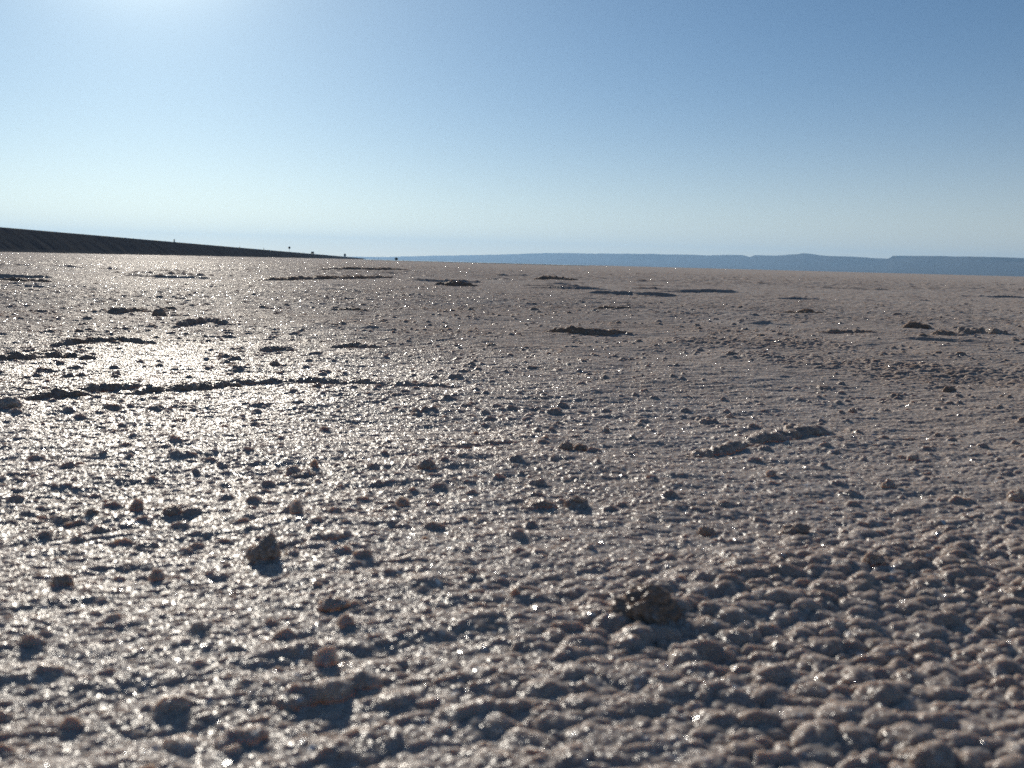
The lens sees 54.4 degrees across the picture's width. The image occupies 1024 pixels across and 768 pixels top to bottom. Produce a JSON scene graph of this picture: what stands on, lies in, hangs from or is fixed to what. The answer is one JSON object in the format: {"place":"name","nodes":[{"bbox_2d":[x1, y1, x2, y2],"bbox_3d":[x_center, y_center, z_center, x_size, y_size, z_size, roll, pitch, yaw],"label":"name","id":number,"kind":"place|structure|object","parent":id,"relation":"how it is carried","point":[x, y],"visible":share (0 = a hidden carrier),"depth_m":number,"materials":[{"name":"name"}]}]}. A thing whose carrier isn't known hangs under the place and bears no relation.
{"place":"outdoors","nodes":[
{"label":"outdoors","id":0,"kind":"place"},
{"bbox_2d":[0,277,54,281],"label":"salt ridge","id":1,"kind":"structure","parent":0,"point":[23,279],"depth_m":4.94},
{"bbox_2d":[0,348,98,360],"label":"salt ridge","id":2,"kind":"structure","parent":0,"point":[31,355],"depth_m":1.41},
{"bbox_2d":[24,387,92,400],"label":"salt ridge","id":3,"kind":"structure","parent":0,"point":[56,392],"depth_m":1.00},
{"bbox_2d":[49,335,156,346],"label":"salt ridge","id":4,"kind":"structure","parent":0,"point":[68,341],"depth_m":1.65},
{"bbox_2d":[73,382,144,391],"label":"salt ridge","id":5,"kind":"structure","parent":0,"point":[101,387],"depth_m":1.08,"materials":[{"name":"white stone"}]},
{"bbox_2d":[107,307,151,313],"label":"salt ridge","id":6,"kind":"structure","parent":0,"point":[116,310],"depth_m":2.50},
{"bbox_2d":[116,379,242,394],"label":"salt ridge","id":7,"kind":"structure","parent":0,"point":[184,386],"depth_m":1.08,"materials":[{"name":"white stone"}]},
{"bbox_2d":[187,382,197,390],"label":"salt lump","id":8,"kind":"object","parent":7,"relation":"on","point":[193,385],"visible":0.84,"depth_m":1.09,"materials":[{"name":"white stone"}]},
{"bbox_2d":[170,317,231,327],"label":"salt ridge","id":9,"kind":"structure","parent":0,"point":[186,322],"depth_m":2.12,"materials":[{"name":"grey stone"}]},
{"bbox_2d":[213,724,268,749],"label":"salt ridge","id":10,"kind":"structure","parent":0,"point":[232,736],"depth_m":0.31,"materials":[{"name":"grey stone"}]},
{"bbox_2d":[259,345,296,350],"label":"salt ridge","id":11,"kind":"structure","parent":0,"point":[271,348],"depth_m":1.67,"materials":[{"name":"grey stone"}]},
{"bbox_2d":[257,275,393,280],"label":"salt ridge","id":12,"kind":"structure","parent":0,"point":[314,277],"depth_m":7.38,"materials":[{"name":"white stone"}]},
{"bbox_2d":[272,667,382,710],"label":"salt ridge","id":13,"kind":"structure","parent":0,"point":[296,696],"depth_m":0.34,"materials":[{"name":"grey stone"}]},
{"bbox_2d":[304,529,353,542],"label":"salt ridge","id":14,"kind":"structure","parent":0,"point":[324,535],"depth_m":0.52,"materials":[{"name":"white stone"}]},
{"bbox_2d":[200,376,465,387],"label":"salt ridge","id":15,"kind":"structure","parent":0,"point":[328,380],"depth_m":1.21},
{"bbox_2d":[338,307,368,310],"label":"salt ridge","id":16,"kind":"structure","parent":0,"point":[352,308],"depth_m":2.90,"materials":[{"name":"white stone"}]},
{"bbox_2d":[330,341,380,347],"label":"salt ridge","id":17,"kind":"structure","parent":0,"point":[356,344],"depth_m":1.71,"materials":[{"name":"grey stone"}]},
{"bbox_2d":[311,267,407,269],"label":"salt ridge","id":18,"kind":"structure","parent":0,"point":[359,268],"depth_m":14.85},
{"bbox_2d":[434,280,477,285],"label":"salt ridge","id":19,"kind":"structure","parent":0,"point":[454,283],"depth_m":6.17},
{"bbox_2d":[364,259,588,265],"bbox_3d":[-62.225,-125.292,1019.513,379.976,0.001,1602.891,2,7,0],"label":"water","id":20,"kind":"structure","parent":0,"point":[471,262],"depth_m":459.17,"materials":[{"name":"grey liquid"}]},
{"bbox_2d":[0,252,1023,767],"bbox_3d":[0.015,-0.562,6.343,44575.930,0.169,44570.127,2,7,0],"label":"ground","id":21,"kind":"structure","parent":0,"point":[782,650],"depth_m":0.59,"materials":[{"name":"white"}]},
{"bbox_2d":[0,396,21,408],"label":"salt lump","id":22,"kind":"object","parent":21,"relation":"on","point":[8,402],"visible":0.74,"depth_m":0.91,"materials":[{"name":"white stone"}]},
{"bbox_2d":[50,573,74,586],"bbox_3d":[-0.200,0.088,0.444,0.010,0.006,0.008,-1,7,-21],"label":"salt lump","id":23,"kind":"object","parent":21,"relation":"on","point":[65,579],"visible":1,"depth_m":0.44,"materials":[{"name":"grey stone"}]},
{"bbox_2d":[84,508,98,515],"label":"salt lump","id":24,"kind":"object","parent":21,"relation":"on","point":[89,511],"visible":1,"depth_m":0.56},
{"bbox_2d":[129,498,143,510],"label":"salt lump","id":25,"kind":"object","parent":21,"relation":"on","point":[136,504],"visible":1,"depth_m":0.57,"materials":[{"name":"white stone"}]},
{"bbox_2d":[148,568,165,581],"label":"salt lump","id":26,"kind":"object","parent":21,"relation":"on","point":[157,574],"visible":1,"depth_m":0.46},
{"bbox_2d":[152,309,166,316],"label":"salt lump","id":27,"kind":"object","parent":21,"relation":"on","point":[158,312],"visible":0.62,"depth_m":2.44,"materials":[{"name":"grey stone"}]},
{"bbox_2d":[162,504,181,515],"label":"salt lump","id":28,"kind":"object","parent":21,"relation":"on","point":[174,509],"visible":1,"depth_m":0.57,"materials":[{"name":"white stone"}]},
{"bbox_2d":[0,227,363,258],"bbox_3d":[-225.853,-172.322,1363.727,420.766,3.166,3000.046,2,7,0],"label":"embankment","id":29,"kind":"structure","parent":21,"relation":"on","point":[22,240],"depth_m":144.00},
{"bbox_2d":[245,531,281,562],"bbox_3d":[-0.120,0.081,0.485,0.018,0.017,0.016,-3,9,-35],"label":"salt lump","id":30,"kind":"object","parent":21,"relation":"on","point":[266,547],"visible":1,"depth_m":0.48,"materials":[{"name":"white stone"}]},
{"bbox_2d":[269,360,280,365],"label":"salt lump","id":31,"kind":"object","parent":21,"relation":"on","point":[274,363],"visible":0.88,"depth_m":1.43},
{"bbox_2d":[285,465,300,475],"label":"salt lump","id":32,"kind":"object","parent":21,"relation":"on","point":[291,470],"visible":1,"depth_m":0.68,"materials":[{"name":"grey stone"}]},
{"bbox_2d":[290,499,303,513],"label":"salt lump","id":33,"kind":"object","parent":21,"relation":"on","point":[296,507],"visible":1,"depth_m":0.57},
{"bbox_2d":[310,459,318,467],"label":"salt lump","id":34,"kind":"object","parent":21,"relation":"on","point":[314,463],"visible":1,"depth_m":0.71,"materials":[{"name":"grey stone"}]},
{"bbox_2d":[312,382,320,387],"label":"salt lump","id":35,"kind":"object","parent":21,"relation":"on","point":[316,385],"visible":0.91,"depth_m":1.17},
{"bbox_2d":[313,646,336,665],"bbox_3d":[-0.069,0.100,0.367,0.009,0.009,0.009,-1,7,-20],"label":"salt lump","id":36,"kind":"object","parent":21,"relation":"on","point":[325,655],"visible":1,"depth_m":0.36,"materials":[{"name":"grey stone"}]},
{"bbox_2d":[317,595,348,610],"bbox_3d":[-0.076,0.092,0.419,0.014,0.007,0.009,-1,7,-20],"label":"salt lump","id":37,"kind":"object","parent":21,"relation":"on","point":[330,602],"visible":1,"depth_m":0.42,"materials":[{"name":"grey stone"}]},
{"bbox_2d":[337,612,354,627],"bbox_3d":[-0.066,0.095,0.400,0.008,0.007,0.006,-1,7,-21],"label":"salt lump","id":38,"kind":"object","parent":21,"relation":"on","point":[344,619],"visible":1,"depth_m":0.40,"materials":[{"name":"grey stone"}]},
{"bbox_2d":[395,496,409,505],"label":"salt lump","id":39,"kind":"object","parent":21,"relation":"on","point":[402,501],"visible":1,"depth_m":0.61,"materials":[{"name":"grey stone"}]},
{"bbox_2d":[411,407,421,413],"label":"salt lump","id":40,"kind":"object","parent":21,"relation":"on","point":[415,409],"visible":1,"depth_m":0.98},
{"bbox_2d":[417,458,437,469],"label":"salt lump","id":41,"kind":"object","parent":21,"relation":"on","point":[427,463],"visible":1,"depth_m":0.71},
{"bbox_2d":[429,438,519,448],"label":"salt ridge","id":42,"kind":"structure","parent":21,"relation":"on","point":[466,444],"depth_m":0.82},
{"bbox_2d":[510,586,520,595],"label":"salt lump","id":43,"kind":"object","parent":21,"relation":"on","point":[515,590],"visible":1,"depth_m":0.44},
{"bbox_2d":[557,442,573,449],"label":"salt lump","id":44,"kind":"object","parent":21,"relation":"on","point":[566,446],"visible":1,"depth_m":0.81,"materials":[{"name":"grey stone"}]},
{"bbox_2d":[564,495,588,506],"bbox_3d":[0.041,0.075,0.630,0.017,0.011,0.010,-1,7,-20],"label":"salt lump","id":45,"kind":"object","parent":21,"relation":"on","point":[570,500],"visible":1,"depth_m":0.63,"materials":[{"name":"white stone"}]},
{"bbox_2d":[574,443,586,450],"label":"salt lump","id":46,"kind":"object","parent":21,"relation":"on","point":[580,447],"visible":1,"depth_m":0.81,"materials":[{"name":"grey stone"}]},
{"bbox_2d":[601,427,609,432],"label":"salt lump","id":47,"kind":"object","parent":21,"relation":"on","point":[605,429],"visible":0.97,"depth_m":0.91,"materials":[{"name":"white stone"}]},
{"bbox_2d":[611,584,684,625],"bbox_3d":[0.059,0.096,0.420,0.038,0.024,0.030,-1,7,-20],"label":"salt mound","id":48,"kind":"object","parent":21,"relation":"on","point":[649,604],"visible":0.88,"depth_m":0.41,"materials":[{"name":"grey stone"}]},
{"bbox_2d":[698,526,715,535],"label":"salt lump","id":49,"kind":"object","parent":21,"relation":"on","point":[707,530],"visible":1,"depth_m":0.57,"materials":[{"name":"white stone"}]},
{"bbox_2d":[725,413,733,417],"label":"salt lump","id":50,"kind":"object","parent":21,"relation":"on","point":[729,415],"visible":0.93,"depth_m":1.03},
{"bbox_2d":[765,469,775,476],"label":"salt lump","id":51,"kind":"object","parent":21,"relation":"on","point":[770,473],"visible":1,"depth_m":0.74,"materials":[{"name":"grey stone"}]},
{"bbox_2d":[776,523,809,535],"bbox_3d":[0.164,0.086,0.580,0.023,0.012,0.015,-1,7,-20],"label":"salt lump","id":52,"kind":"object","parent":21,"relation":"on","point":[796,528],"visible":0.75,"depth_m":0.58,"materials":[{"name":"white stone"}]},
{"bbox_2d":[848,407,856,412],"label":"salt lump","id":53,"kind":"object","parent":21,"relation":"on","point":[852,410],"visible":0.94,"depth_m":1.10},
{"bbox_2d":[861,551,885,566],"bbox_3d":[0.186,0.090,0.511,0.013,0.009,0.012,-1,7,-21],"label":"salt lump","id":54,"kind":"object","parent":21,"relation":"on","point":[872,559],"visible":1,"depth_m":0.51,"materials":[{"name":"white stone"}]},
{"bbox_2d":[880,478,895,488],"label":"salt lump","id":55,"kind":"object","parent":21,"relation":"on","point":[888,483],"visible":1,"depth_m":0.71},
{"bbox_2d":[896,668,912,672],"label":"salt lump","id":56,"kind":"object","parent":21,"relation":"on","point":[907,669],"visible":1,"depth_m":0.37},
{"bbox_2d":[906,454,918,460],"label":"salt lump","id":57,"kind":"object","parent":21,"relation":"on","point":[914,457],"visible":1,"depth_m":0.82,"materials":[{"name":"grey stone"}]},
{"bbox_2d":[942,386,956,392],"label":"salt lump","id":58,"kind":"object","parent":21,"relation":"on","point":[948,389],"visible":0.77,"depth_m":1.32,"materials":[{"name":"stone"}]},
{"bbox_2d":[1007,488,1023,501],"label":"salt lump","id":59,"kind":"object","parent":21,"relation":"on","point":[1017,495],"visible":0.96,"depth_m":0.68,"materials":[{"name":"grey stone"}]},
{"bbox_2d":[0,0,1023,258],"label":"sky","id":60,"kind":"structure","parent":0,"point":[885,129],"materials":[{"name":"blue"}]},
{"bbox_2d":[516,497,557,509],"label":"salt ridge","id":61,"kind":"structure","parent":0,"point":[533,504],"depth_m":0.62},
{"bbox_2d":[534,275,577,279],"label":"salt ridge","id":62,"kind":"structure","parent":0,"point":[543,277],"depth_m":9.94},
{"bbox_2d":[543,325,626,335],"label":"salt ridge","id":63,"kind":"structure","parent":0,"point":[572,329],"depth_m":2.14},
{"bbox_2d":[596,305,631,308],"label":"salt ridge","id":64,"kind":"structure","parent":0,"point":[606,307],"depth_m":3.58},
{"bbox_2d":[355,253,1023,276],"bbox_3d":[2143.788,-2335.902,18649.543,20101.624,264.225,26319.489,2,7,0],"label":"hills","id":65,"kind":"structure","parent":0,"point":[985,266],"depth_m":14473.60,"materials":[{"name":"blue"}]},
{"bbox_2d":[686,440,754,457],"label":"salt ridge","id":66,"kind":"structure","parent":0,"point":[730,447],"depth_m":0.84,"materials":[{"name":"grey stone"}]},
{"bbox_2d":[744,424,834,443],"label":"salt ridge","id":67,"kind":"structure","parent":0,"point":[790,432],"depth_m":0.91,"materials":[{"name":"white stone"}]},
{"bbox_2d":[779,309,822,312],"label":"salt ridge","id":68,"kind":"structure","parent":0,"point":[805,311],"depth_m":3.53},
{"bbox_2d":[816,329,875,332],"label":"salt ridge","id":69,"kind":"structure","parent":0,"point":[844,331],"depth_m":2.45,"materials":[{"name":"grey stone"}]},
{"bbox_2d":[902,321,931,328],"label":"salt ridge","id":70,"kind":"structure","parent":0,"point":[914,324],"depth_m":2.74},
{"bbox_2d":[921,326,1015,335],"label":"salt ridge","id":71,"kind":"structure","parent":0,"point":[962,331],"depth_m":2.57,"materials":[{"name":"grey stone"}]}
]}

